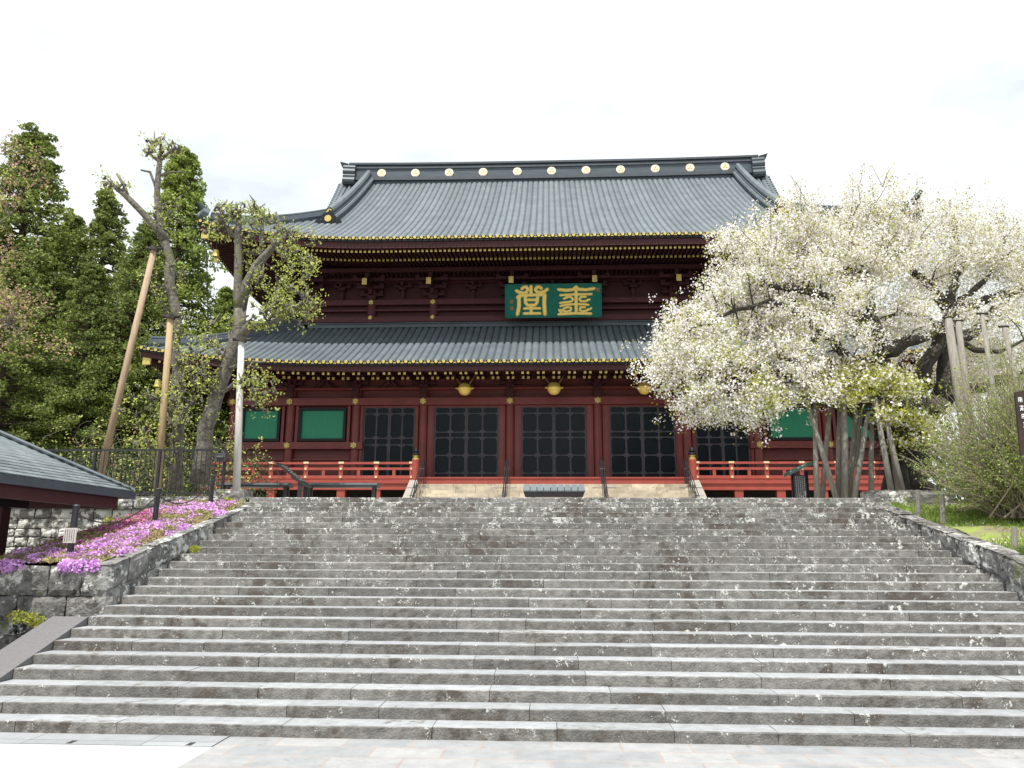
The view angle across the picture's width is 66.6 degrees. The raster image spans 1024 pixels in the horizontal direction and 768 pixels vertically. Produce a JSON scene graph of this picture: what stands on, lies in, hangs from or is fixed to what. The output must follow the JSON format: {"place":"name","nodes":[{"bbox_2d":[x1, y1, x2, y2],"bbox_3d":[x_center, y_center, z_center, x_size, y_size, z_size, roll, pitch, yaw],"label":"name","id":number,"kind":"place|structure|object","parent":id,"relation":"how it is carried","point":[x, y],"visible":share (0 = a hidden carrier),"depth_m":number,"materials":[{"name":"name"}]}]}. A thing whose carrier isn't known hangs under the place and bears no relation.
{"place":"outdoors","nodes":[
{"label":"outdoors","id":0,"kind":"place"},
{"bbox_2d":[0,744,210,767],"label":"concrete yard","id":1,"kind":"structure","parent":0,"point":[53,756],"depth_m":9.01,"materials":[{"name":"grey concrete"}]},
{"bbox_2d":[0,0,1023,498],"label":"sky","id":2,"kind":"structure","parent":0,"point":[270,97],"materials":[{"name":"white"}]},
{"bbox_2d":[177,737,1023,767],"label":"paved path","id":3,"kind":"structure","parent":0,"point":[255,752],"depth_m":9.12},
{"bbox_2d":[0,497,1023,748],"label":"stairs","id":4,"kind":"structure","parent":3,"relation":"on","point":[786,621],"depth_m":12.74,"materials":[{"name":"stone"}]},
{"bbox_2d":[189,544,199,552],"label":"weed","id":5,"kind":"object","parent":4,"relation":"on","point":[196,548],"visible":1,"depth_m":16.95,"materials":[{"name":"green plant"}]},
{"bbox_2d":[890,501,1023,554],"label":"grass bank","id":6,"kind":"structure","parent":0,"point":[975,530],"depth_m":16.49,"materials":[{"name":"green plant"}]},
{"bbox_2d":[916,490,920,515],"bbox_3d":[9.819,2.929,18.854,0.173,0.736,0.130,0,-12,3],"label":"wooden stake","id":7,"kind":"object","parent":6,"relation":"on","point":[918,501],"visible":0.65,"depth_m":18.83,"materials":[{"name":"grey wood"}]},
{"bbox_2d":[939,494,945,523],"bbox_3d":[9.785,2.886,17.739,0.180,0.773,0.130,0,-12,3],"label":"wooden stake","id":8,"kind":"object","parent":6,"relation":"on","point":[942,509],"visible":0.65,"depth_m":17.70,"materials":[{"name":"grey wood"}]},
{"bbox_2d":[891,503,1022,542],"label":"fallen petals","id":9,"kind":"object","parent":6,"relation":"on","point":[972,524],"visible":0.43,"depth_m":17.59,"materials":[{"name":"white plant"}]},
{"bbox_2d":[895,328,1023,519],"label":"twiggy shrub","id":10,"kind":"object","parent":6,"relation":"on","point":[995,480],"visible":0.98,"depth_m":17.57,"materials":[{"name":"green plant"}]},
{"bbox_2d":[1011,527,1018,549],"bbox_3d":[9.751,3.082,15.143,0.157,0.611,0.130,4,-13,-19],"label":"wooden stake","id":11,"kind":"object","parent":6,"relation":"on","point":[1014,535],"visible":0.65,"depth_m":15.12,"materials":[{"name":"grey wood"}]},
{"bbox_2d":[1014,391,1023,455],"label":"brown sign","id":12,"kind":"object","parent":6,"relation":"on","point":[1019,402],"visible":1,"depth_m":14.36,"materials":[{"name":"brown wood"}]},
{"bbox_2d":[953,500,973,534],"bbox_3d":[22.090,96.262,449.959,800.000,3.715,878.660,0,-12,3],"label":"ground","id":13,"kind":"structure","parent":0,"point":[957,504],"depth_m":20.60,"materials":[{"name":"green plant"}]},
{"bbox_2d":[0,120,81,361],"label":"bronze leaved cherry","id":14,"kind":"object","parent":13,"relation":"on","point":[14,317],"visible":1,"depth_m":22.02,"materials":[{"name":"green plant"}]},
{"bbox_2d":[0,250,83,460],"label":"cedar tree","id":15,"kind":"object","parent":13,"relation":"on","point":[19,365],"visible":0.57,"depth_m":40.16,"materials":[{"name":"green plant"}]},
{"bbox_2d":[13,212,95,376],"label":"cedar tree","id":16,"kind":"object","parent":13,"relation":"on","point":[79,221],"visible":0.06,"depth_m":61.02,"materials":[{"name":"green plant"}]},
{"bbox_2d":[0,122,115,442],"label":"cedar tree","id":17,"kind":"object","parent":13,"relation":"on","point":[20,221],"visible":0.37,"depth_m":51.26,"materials":[{"name":"green plant"}]},
{"bbox_2d":[15,186,139,446],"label":"cedar tree","id":18,"kind":"object","parent":13,"relation":"on","point":[107,212],"visible":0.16,"depth_m":53.90,"materials":[{"name":"green plant"}]},
{"bbox_2d":[0,262,155,494],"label":"cedar tree","id":19,"kind":"object","parent":13,"relation":"on","point":[90,282],"visible":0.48,"depth_m":42.23,"materials":[{"name":"green plant"}]},
{"bbox_2d":[37,410,154,491],"bbox_3d":[-14.553,2.832,26.771,5.187,3.775,2.782,0,-12,3],"label":"shrub","id":20,"kind":"object","parent":13,"relation":"on","point":[100,438],"visible":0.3,"depth_m":26.78,"materials":[{"name":"green plant"}]},
{"bbox_2d":[38,446,176,495],"bbox_3d":[-18.557,4.109,31.758,10.131,3.424,2.881,0,-12,3],"label":"shrub","id":21,"kind":"object","parent":13,"relation":"on","point":[83,459],"visible":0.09,"depth_m":31.67,"materials":[{"name":"green plant"}]},
{"bbox_2d":[49,223,197,495],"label":"cedar tree","id":22,"kind":"object","parent":13,"relation":"on","point":[140,257],"visible":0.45,"depth_m":43.38,"materials":[{"name":"green plant"}]},
{"bbox_2d":[61,441,221,496],"bbox_3d":[-14.751,3.864,30.583,6.785,3.332,2.814,0,-12,3],"label":"shrub","id":23,"kind":"object","parent":13,"relation":"on","point":[127,470],"visible":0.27,"depth_m":30.45,"materials":[{"name":"green plant"}]},
{"bbox_2d":[65,146,231,495],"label":"cedar tree","id":24,"kind":"object","parent":13,"relation":"on","point":[185,183],"visible":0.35,"depth_m":48.01,"materials":[{"name":"green plant"}]},
{"bbox_2d":[172,286,233,495],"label":"cedar tree","id":25,"kind":"object","parent":13,"relation":"on","point":[226,292],"visible":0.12,"depth_m":65.42,"materials":[{"name":"green plant"}]},
{"bbox_2d":[620,159,1023,490],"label":"cherry tree","id":26,"kind":"object","parent":13,"relation":"on","point":[777,242],"visible":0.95,"depth_m":23.83,"materials":[{"name":"dark bark"},{"name":"white blossom petals"},{"name":"bronze leaf"}]},
{"bbox_2d":[860,490,953,506],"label":"kerb block wall","id":27,"kind":"structure","parent":13,"relation":"on","point":[903,496],"depth_m":20.57,"materials":[{"name":"stone"}]},
{"bbox_2d":[928,423,1005,499],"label":"wood","id":28,"kind":"object","parent":13,"relation":"on","point":[945,466],"visible":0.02,"depth_m":62.95,"materials":[{"name":"green plant"}]},
{"bbox_2d":[976,312,998,439],"bbox_3d":[13.724,0.613,22.237,0.292,5.619,0.509,-7,-14,32],"label":"prop pole","id":29,"kind":"object","parent":13,"relation":"on","point":[984,332],"visible":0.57,"depth_m":22.57,"materials":[{"name":"grey wood"}]},
{"bbox_2d":[998,325,1019,389],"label":"prop pole","id":30,"kind":"object","parent":13,"relation":"on","point":[1004,331],"visible":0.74,"depth_m":22.80,"materials":[{"name":"grey wood"}]},
{"label":"ground","id":31,"kind":"structure","parent":0,"visible":0},
{"bbox_2d":[0,634,23,649],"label":"footing wall","id":32,"kind":"structure","parent":31,"relation":"on","point":[6,640],"depth_m":13.50,"materials":[{"name":"stone"}]},
{"bbox_2d":[23,612,46,627],"bbox_3d":[-8.232,4.076,13.464,0.415,0.284,0.164,0,-12,3],"label":"weed","id":33,"kind":"object","parent":32,"relation":"on","point":[35,621],"visible":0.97,"depth_m":13.45,"materials":[{"name":"green plant"}]},
{"bbox_2d":[6,609,29,623],"bbox_3d":[-8.539,4.019,13.479,0.419,0.264,0.154,0,-12,3],"label":"weed","id":34,"kind":"object","parent":31,"relation":"on","point":[11,615],"visible":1,"depth_m":13.47,"materials":[{"name":"green plant"}]},
{"bbox_2d":[0,616,87,681],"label":"ramp slab","id":35,"kind":"structure","parent":31,"relation":"on","point":[21,651],"depth_m":12.49,"materials":[{"name":"grey concrete"}]},
{"bbox_2d":[0,430,135,555],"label":"shelter","id":36,"kind":"object","parent":31,"relation":"on","point":[32,476],"visible":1,"depth_m":16.00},
{"bbox_2d":[5,508,143,553],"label":"retaining wall","id":37,"kind":"structure","parent":31,"relation":"on","point":[29,527],"depth_m":21.69,"materials":[{"name":"stone"}]},
{"bbox_2d":[117,489,252,508],"bbox_3d":[-16.120,3.440,22.150,17.639,0.861,0.836,0,-12,3],"label":"wall coping","id":38,"kind":"object","parent":37,"relation":"on","point":[140,501],"depth_m":21.52,"materials":[{"name":"stone"}]},
{"bbox_2d":[45,449,226,493],"bbox_3d":[-14.513,2.585,22.292,12.848,1.440,0.070,0,-12,3],"label":"iron fence","id":39,"kind":"object","parent":38,"relation":"on","point":[158,464],"visible":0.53,"depth_m":22.13,"materials":[{"name":"black metal"}]},
{"bbox_2d":[214,453,226,461],"bbox_3d":[-8.212,2.060,21.946,0.310,0.250,0.150,0,-12,3],"label":"fence box","id":40,"kind":"object","parent":39,"relation":"attached to","point":[220,457],"visible":1,"depth_m":21.91,"materials":[{"name":"metal"}]},
{"bbox_2d":[232,336,250,489],"bbox_3d":[-8.063,0.822,22.846,0.569,4.578,0.291,0,-12,3],"label":"pole","id":41,"kind":"object","parent":38,"relation":"on","point":[242,340],"visible":0.85,"depth_m":22.71,"materials":[{"name":"grey metal"}]},
{"bbox_2d":[0,732,228,746],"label":"kerb strip","id":42,"kind":"object","parent":31,"relation":"on","point":[112,739],"visible":0.7,"depth_m":9.75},
{"bbox_2d":[0,505,250,633],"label":"flower bed wall","id":43,"kind":"structure","parent":31,"relation":"on","point":[47,590],"depth_m":14.08,"materials":[{"name":"stone"}]},
{"bbox_2d":[1,499,242,563],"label":"flower bed","id":44,"kind":"object","parent":43,"relation":"on","point":[176,514],"visible":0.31,"depth_m":16.37,"materials":[{"name":"plant"}]},
{"bbox_2d":[66,504,80,554],"bbox_3d":[-8.359,2.892,14.830,0.199,1.190,0.139,5,-13,-19],"label":"chain post","id":45,"kind":"object","parent":44,"relation":"on","point":[75,512],"visible":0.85,"depth_m":14.85,"materials":[{"name":"black metal"}]},
{"bbox_2d":[63,528,76,542],"bbox_3d":[-8.355,2.862,14.745,0.240,0.280,0.024,0,-12,3],"label":"plaque","id":46,"kind":"object","parent":45,"relation":"attached to","point":[70,535],"visible":1,"depth_m":14.74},
{"bbox_2d":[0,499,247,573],"bbox_3d":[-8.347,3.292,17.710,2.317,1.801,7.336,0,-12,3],"label":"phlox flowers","id":47,"kind":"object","parent":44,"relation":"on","point":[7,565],"visible":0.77,"depth_m":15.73,"materials":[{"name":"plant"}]},
{"bbox_2d":[152,488,161,520],"bbox_3d":[-8.348,2.959,18.287,0.199,1.032,0.139,5,-13,-19],"label":"chain post","id":48,"kind":"object","parent":44,"relation":"on","point":[158,494],"visible":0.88,"depth_m":18.28,"materials":[{"name":"black metal"}]},
{"bbox_2d":[79,496,156,522],"bbox_3d":[-8.342,2.616,16.621,0.025,0.735,3.389,0,-12,0],"label":"chain","id":49,"kind":"object","parent":48,"relation":"hanging from","point":[119,520],"visible":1,"depth_m":16.50,"materials":[{"name":"black metal"}]},
{"bbox_2d":[208,475,215,501],"bbox_3d":[-8.097,2.952,21.017,0.199,1.018,0.139,5,-13,-19],"label":"chain post","id":50,"kind":"object","parent":44,"relation":"on","point":[212,486],"visible":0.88,"depth_m":21.01,"materials":[{"name":"black metal"}]},
{"bbox_2d":[160,482,211,503],"bbox_3d":[-8.212,2.689,19.707,0.025,0.731,2.679,-1,-12,5],"label":"chain","id":51,"kind":"object","parent":50,"relation":"hanging from","point":[187,501],"visible":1,"depth_m":19.75,"materials":[{"name":"black metal"}]},
{"bbox_2d":[877,505,1023,600],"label":"stair border wall","id":52,"kind":"structure","parent":31,"relation":"on","point":[1000,563],"depth_m":15.45,"materials":[{"name":"stone"}]},
{"label":"upper plaza","id":53,"kind":"structure","parent":0,"visible":0},
{"bbox_2d":[97,245,162,474],"bbox_3d":[-11.881,-0.403,24.113,1.427,8.193,0.291,0,-12,3],"label":"wooden pole","id":54,"kind":"object","parent":53,"relation":"on","point":[154,249],"visible":0.89,"depth_m":24.12,"materials":[{"name":"brown wood"}]},
{"bbox_2d":[72,421,194,496],"bbox_3d":[-14.356,3.138,28.651,5.519,3.821,2.490,0,-12,3],"label":"shrub","id":55,"kind":"object","parent":53,"relation":"on","point":[123,461],"visible":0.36,"depth_m":28.67,"materials":[{"name":"green plant"}]},
{"bbox_2d":[92,131,221,490],"bbox_3d":[-11.276,-2.803,24.829,5.335,12.278,2.522,0,-12,3],"label":"pollarded tree","id":56,"kind":"object","parent":53,"relation":"on","point":[177,415],"visible":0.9,"depth_m":24.90,"materials":[{"name":"green plant"}]},
{"bbox_2d":[153,313,179,492],"bbox_3d":[-10.546,0.676,23.511,0.544,5.820,0.291,0,-12,3],"label":"wooden pole","id":57,"kind":"object","parent":53,"relation":"on","point":[170,317],"visible":0.85,"depth_m":23.53,"materials":[{"name":"brown wood"}]},
{"bbox_2d":[130,392,271,495],"bbox_3d":[-11.755,2.840,29.589,5.049,5.073,2.557,0,-12,3],"label":"shrub","id":58,"kind":"object","parent":53,"relation":"on","point":[257,446],"visible":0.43,"depth_m":29.68,"materials":[{"name":"green plant"}]},
{"bbox_2d":[143,432,284,496],"bbox_3d":[-12.855,4.125,33.471,6.118,4.169,3.093,0,-12,3],"label":"shrub","id":59,"kind":"object","parent":53,"relation":"on","point":[229,472],"visible":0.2,"depth_m":33.46,"materials":[{"name":"green plant"}]},
{"bbox_2d":[173,195,328,484],"bbox_3d":[-7.822,-1.567,23.846,4.606,9.200,2.108,0,-12,3],"label":"pollarded tree","id":60,"kind":"object","parent":53,"relation":"on","point":[228,365],"visible":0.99,"depth_m":23.91,"materials":[{"name":"green plant"}]},
{"bbox_2d":[219,483,293,496],"bbox_3d":[-8.114,3.485,24.734,2.200,0.708,0.600,0,-12,3],"label":"bench","id":61,"kind":"object","parent":53,"relation":"on","point":[284,486],"visible":0.63,"depth_m":24.54,"materials":[{"name":"black wood"}]},
{"bbox_2d":[275,462,311,496],"bbox_3d":[-6.662,3.030,23.797,0.950,1.222,0.720,0,-12,3],"label":"information board","id":62,"kind":"object","parent":53,"relation":"on","point":[303,486],"visible":0.94,"depth_m":23.57,"materials":[{"name":"black metal"}]},
{"bbox_2d":[308,483,380,497],"bbox_3d":[-5.367,3.469,24.603,2.336,0.709,0.600,0,-12,3],"label":"bench","id":63,"kind":"object","parent":53,"relation":"on","point":[374,486],"visible":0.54,"depth_m":24.42,"materials":[{"name":"black wood"}]},
{"bbox_2d":[403,480,417,497],"bbox_3d":[-4.822,5.262,36.047,0.440,1.945,3.260,0,-12,3],"label":"stair cheek","id":64,"kind":"object","parent":53,"relation":"on","point":[407,493],"visible":0.14,"depth_m":36.78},
{"bbox_2d":[405,460,428,497],"bbox_3d":[-4.380,4.817,36.151,1.100,2.922,3.156,0,-12,3],"label":"handrail","id":65,"kind":"object","parent":53,"relation":"on","point":[418,474],"visible":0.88,"depth_m":36.10,"materials":[{"name":"black metal"}]},
{"bbox_2d":[493,460,516,497],"bbox_3d":[-0.304,4.793,35.956,1.100,2.922,3.156,0,-12,3],"label":"handrail","id":66,"kind":"object","parent":53,"relation":"on","point":[504,493],"visible":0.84,"depth_m":35.88,"materials":[{"name":"black metal"}]},
{"bbox_2d":[523,484,584,497],"bbox_3d":[1.278,3.352,23.723,1.863,0.628,0.370,0,-12,3],"label":"offertory box","id":67,"kind":"object","parent":53,"relation":"on","point":[554,490],"visible":0.91,"depth_m":23.60,"materials":[{"name":"black metal"}]},
{"bbox_2d":[415,484,695,497],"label":"hall steps","id":68,"kind":"structure","parent":53,"relation":"on","point":[619,491],"depth_m":36.60,"materials":[{"name":"beige stone"}]},
{"bbox_2d":[136,153,993,497],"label":"temple hall","id":69,"kind":"structure","parent":53,"relation":"on","point":[420,265],"depth_m":40.95,"materials":[{"name":"red wood"}]},
{"bbox_2d":[153,369,161,393],"bbox_3d":[-17.579,-0.122,38.761,0.380,1.250,0.400,0,-12,3],"label":"wind bell","id":70,"kind":"object","parent":69,"relation":"hanging from","point":[157,384],"visible":0.82,"depth_m":38.65,"materials":[{"name":"gold metal"}]},
{"bbox_2d":[206,250,208,333],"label":"cable","id":71,"kind":"object","parent":69,"relation":"attached to","point":[207,290],"visible":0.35,"depth_m":44.53,"materials":[{"name":"metal"}]},
{"bbox_2d":[212,241,219,262],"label":"wind bell","id":72,"kind":"object","parent":69,"relation":"hanging from","point":[215,255],"visible":0.96,"depth_m":41.25,"materials":[{"name":"gold metal"}]},
{"bbox_2d":[242,408,281,441],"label":"window","id":73,"kind":"structure","parent":69,"relation":"in","point":[269,429],"depth_m":41.02,"materials":[{"name":"green paint"}]},
{"bbox_2d":[297,408,347,441],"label":"window","id":74,"kind":"structure","parent":69,"relation":"in","point":[315,424],"depth_m":40.87,"materials":[{"name":"green paint"}]},
{"bbox_2d":[361,408,389,474],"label":"door","id":75,"kind":"structure","parent":69,"relation":"in","point":[376,420],"depth_m":40.64,"materials":[{"name":"wood"}]},
{"bbox_2d":[388,407,415,474],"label":"door","id":76,"kind":"structure","parent":69,"relation":"in","point":[402,420],"depth_m":40.58,"materials":[{"name":"wood"}]},
{"bbox_2d":[433,407,466,476],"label":"door","id":77,"kind":"structure","parent":69,"relation":"in","point":[449,459],"depth_m":40.41,"materials":[{"name":"wood"}]},
{"bbox_2d":[455,375,474,395],"bbox_3d":[-2.400,0.063,39.614,0.826,1.049,0.720,10,-15,-37],"label":"hanging lantern","id":78,"kind":"object","parent":69,"relation":"hanging from","point":[464,389],"visible":1,"depth_m":39.36,"materials":[{"name":"gold metal"}]},
{"bbox_2d":[465,407,498,476],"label":"door","id":79,"kind":"structure","parent":69,"relation":"in","point":[482,423],"depth_m":40.34,"materials":[{"name":"wood"}]},
{"bbox_2d":[521,407,553,476],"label":"door","id":80,"kind":"structure","parent":69,"relation":"in","point":[537,423],"depth_m":40.20,"materials":[{"name":"metal"}]},
{"bbox_2d":[505,283,601,317],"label":"name board","id":81,"kind":"object","parent":69,"relation":"hanging from","point":[574,300],"visible":1,"depth_m":42.73,"materials":[{"name":"green wood"}]},
{"bbox_2d":[544,375,563,394],"bbox_3d":[2.125,0.036,39.397,0.826,1.049,0.720,10,-15,-37],"label":"hanging lantern","id":82,"kind":"object","parent":69,"relation":"hanging from","point":[553,388],"visible":0.98,"depth_m":39.14,"materials":[{"name":"gold metal"}]},
{"bbox_2d":[554,407,586,476],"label":"door","id":83,"kind":"structure","parent":69,"relation":"in","point":[570,426],"depth_m":40.12,"materials":[{"name":"wood"}]},
{"bbox_2d":[609,406,643,476],"bbox_3d":[5.853,3.086,39.977,1.682,3.999,0.122,0,-12,3],"label":"door","id":84,"kind":"structure","parent":69,"relation":"in","point":[625,423],"depth_m":39.98,"materials":[{"name":"metal"}]},
{"bbox_2d":[633,374,653,394],"bbox_3d":[6.650,0.010,39.181,0.826,1.049,0.720,10,-15,-37],"label":"hanging lantern","id":85,"kind":"object","parent":69,"relation":"hanging from","point":[642,389],"visible":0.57,"depth_m":38.91,"materials":[{"name":"gold metal"}]},
{"bbox_2d":[642,406,676,476],"bbox_3d":[7.526,3.076,39.897,1.682,3.999,0.122,0,-12,3],"label":"door","id":86,"kind":"structure","parent":69,"relation":"in","point":[659,446],"depth_m":39.89,"materials":[{"name":"metal"}]},
{"bbox_2d":[694,406,723,480],"bbox_3d":[10.048,3.062,39.776,1.362,3.999,0.122,0,-12,3],"label":"door","id":87,"kind":"structure","parent":69,"relation":"in","point":[709,444],"depth_m":39.72,"materials":[{"name":"wood"}]},
{"bbox_2d":[722,406,751,480],"bbox_3d":[11.401,3.054,39.712,1.363,3.999,0.122,0,-12,3],"label":"door","id":88,"kind":"structure","parent":69,"relation":"in","point":[740,451],"depth_m":39.66,"materials":[{"name":"wood"}]},
{"bbox_2d":[766,408,812,440],"bbox_3d":[14.247,1.996,39.742,2.500,1.760,0.250,0,-12,3],"label":"window","id":89,"kind":"structure","parent":69,"relation":"in","point":[797,430],"depth_m":39.68,"materials":[{"name":"green paint"}]},
{"bbox_2d":[835,405,877,440],"bbox_3d":[17.518,1.977,39.585,2.050,1.760,0.250,0,-12,3],"label":"window","id":90,"kind":"structure","parent":69,"relation":"in","point":[849,419],"depth_m":39.58,"materials":[{"name":"green paint"}]},
{"bbox_2d":[592,460,616,497],"bbox_3d":[4.231,4.767,35.739,1.100,2.922,3.156,0,-12,3],"label":"handrail","id":91,"kind":"object","parent":53,"relation":"on","point":[606,495],"visible":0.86,"depth_m":35.69,"materials":[{"name":"black metal"}]},
{"bbox_2d":[679,460,703,497],"bbox_3d":[8.176,4.744,35.550,1.100,2.922,3.156,0,-12,3],"label":"handrail","id":92,"kind":"object","parent":53,"relation":"on","point":[694,485],"visible":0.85,"depth_m":35.95,"materials":[{"name":"black metal"}]},
{"bbox_2d":[691,480,706,497],"bbox_3d":[8.612,5.183,35.405,0.440,1.945,3.260,0,-12,3],"label":"stair cheek","id":93,"kind":"object","parent":53,"relation":"on","point":[701,492],"visible":0.21,"depth_m":36.15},
{"bbox_2d":[784,461,812,497],"bbox_3d":[8.357,2.824,22.530,0.810,1.225,0.602,0,-12,3],"label":"roofed notice","id":94,"kind":"object","parent":53,"relation":"on","point":[799,486],"visible":0.94,"depth_m":22.48,"materials":[{"name":"metal"}]},
{"bbox_2d":[810,402,820,497],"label":"prop pole","id":95,"kind":"object","parent":53,"relation":"on","point":[816,472],"visible":0.73,"depth_m":22.06,"materials":[{"name":"grey wood"}]},
{"bbox_2d":[800,396,838,497],"bbox_3d":[8.732,1.854,22.127,0.864,3.129,0.251,-4,-13,19],"label":"prop pole","id":96,"kind":"object","parent":53,"relation":"on","point":[833,489],"visible":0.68,"depth_m":21.98,"materials":[{"name":"grey wood"}]},
{"bbox_2d":[820,400,832,497],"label":"prop pole","id":97,"kind":"object","parent":53,"relation":"on","point":[823,473],"visible":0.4,"depth_m":22.67,"materials":[{"name":"grey wood"}]},
{"bbox_2d":[836,401,840,497],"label":"prop pole","id":98,"kind":"object","parent":53,"relation":"on","point":[838,460],"visible":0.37,"depth_m":22.63,"materials":[{"name":"grey wood"}]},
{"bbox_2d":[841,395,848,497],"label":"prop pole","id":99,"kind":"object","parent":53,"relation":"on","point":[844,462],"visible":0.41,"depth_m":22.23,"materials":[{"name":"grey wood"}]},
{"bbox_2d":[849,407,860,497],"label":"prop pole","id":100,"kind":"object","parent":53,"relation":"on","point":[852,457],"visible":0.6,"depth_m":22.98,"materials":[{"name":"grey wood"}]},
{"bbox_2d":[855,405,866,497],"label":"prop pole","id":101,"kind":"object","parent":53,"relation":"on","point":[859,432],"visible":0.43,"depth_m":23.41,"materials":[{"name":"grey wood"}]},
{"bbox_2d":[851,409,873,497],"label":"prop pole","id":102,"kind":"object","parent":53,"relation":"on","point":[855,489],"visible":0.83,"depth_m":22.15,"materials":[{"name":"grey wood"}]},
{"bbox_2d":[868,417,875,490],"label":"prop pole","id":103,"kind":"object","parent":53,"relation":"on","point":[871,462],"visible":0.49,"depth_m":22.53,"materials":[{"name":"grey wood"}]},
{"bbox_2d":[869,395,893,489],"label":"prop pole","id":104,"kind":"object","parent":53,"relation":"on","point":[887,470],"visible":0.8,"depth_m":21.85,"materials":[{"name":"grey wood"}]},
{"bbox_2d":[877,397,905,489],"bbox_3d":[10.794,1.872,22.134,0.584,3.103,0.298,-7,-14,30],"label":"prop pole","id":105,"kind":"object","parent":53,"relation":"on","point":[898,474],"visible":0.83,"depth_m":22.02,"materials":[{"name":"grey wood"}]},
{"bbox_2d":[889,449,898,489],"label":"prop pole","id":106,"kind":"object","parent":53,"relation":"on","point":[895,483],"visible":0.11,"depth_m":22.79,"materials":[{"name":"grey wood"}]},
{"bbox_2d":[942,316,973,499],"bbox_3d":[12.901,0.677,22.416,0.360,5.571,0.502,0,-12,3],"label":"prop pole","id":107,"kind":"object","parent":53,"relation":"on","point":[950,338],"visible":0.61,"depth_m":22.73,"materials":[{"name":"grey wood"}]},
{"bbox_2d":[953,319,976,453],"bbox_3d":[13.371,0.754,22.827,0.318,5.590,0.491,-5,-13,25],"label":"prop pole","id":108,"kind":"object","parent":53,"relation":"on","point":[960,344],"visible":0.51,"depth_m":23.19,"materials":[{"name":"grey wood"}]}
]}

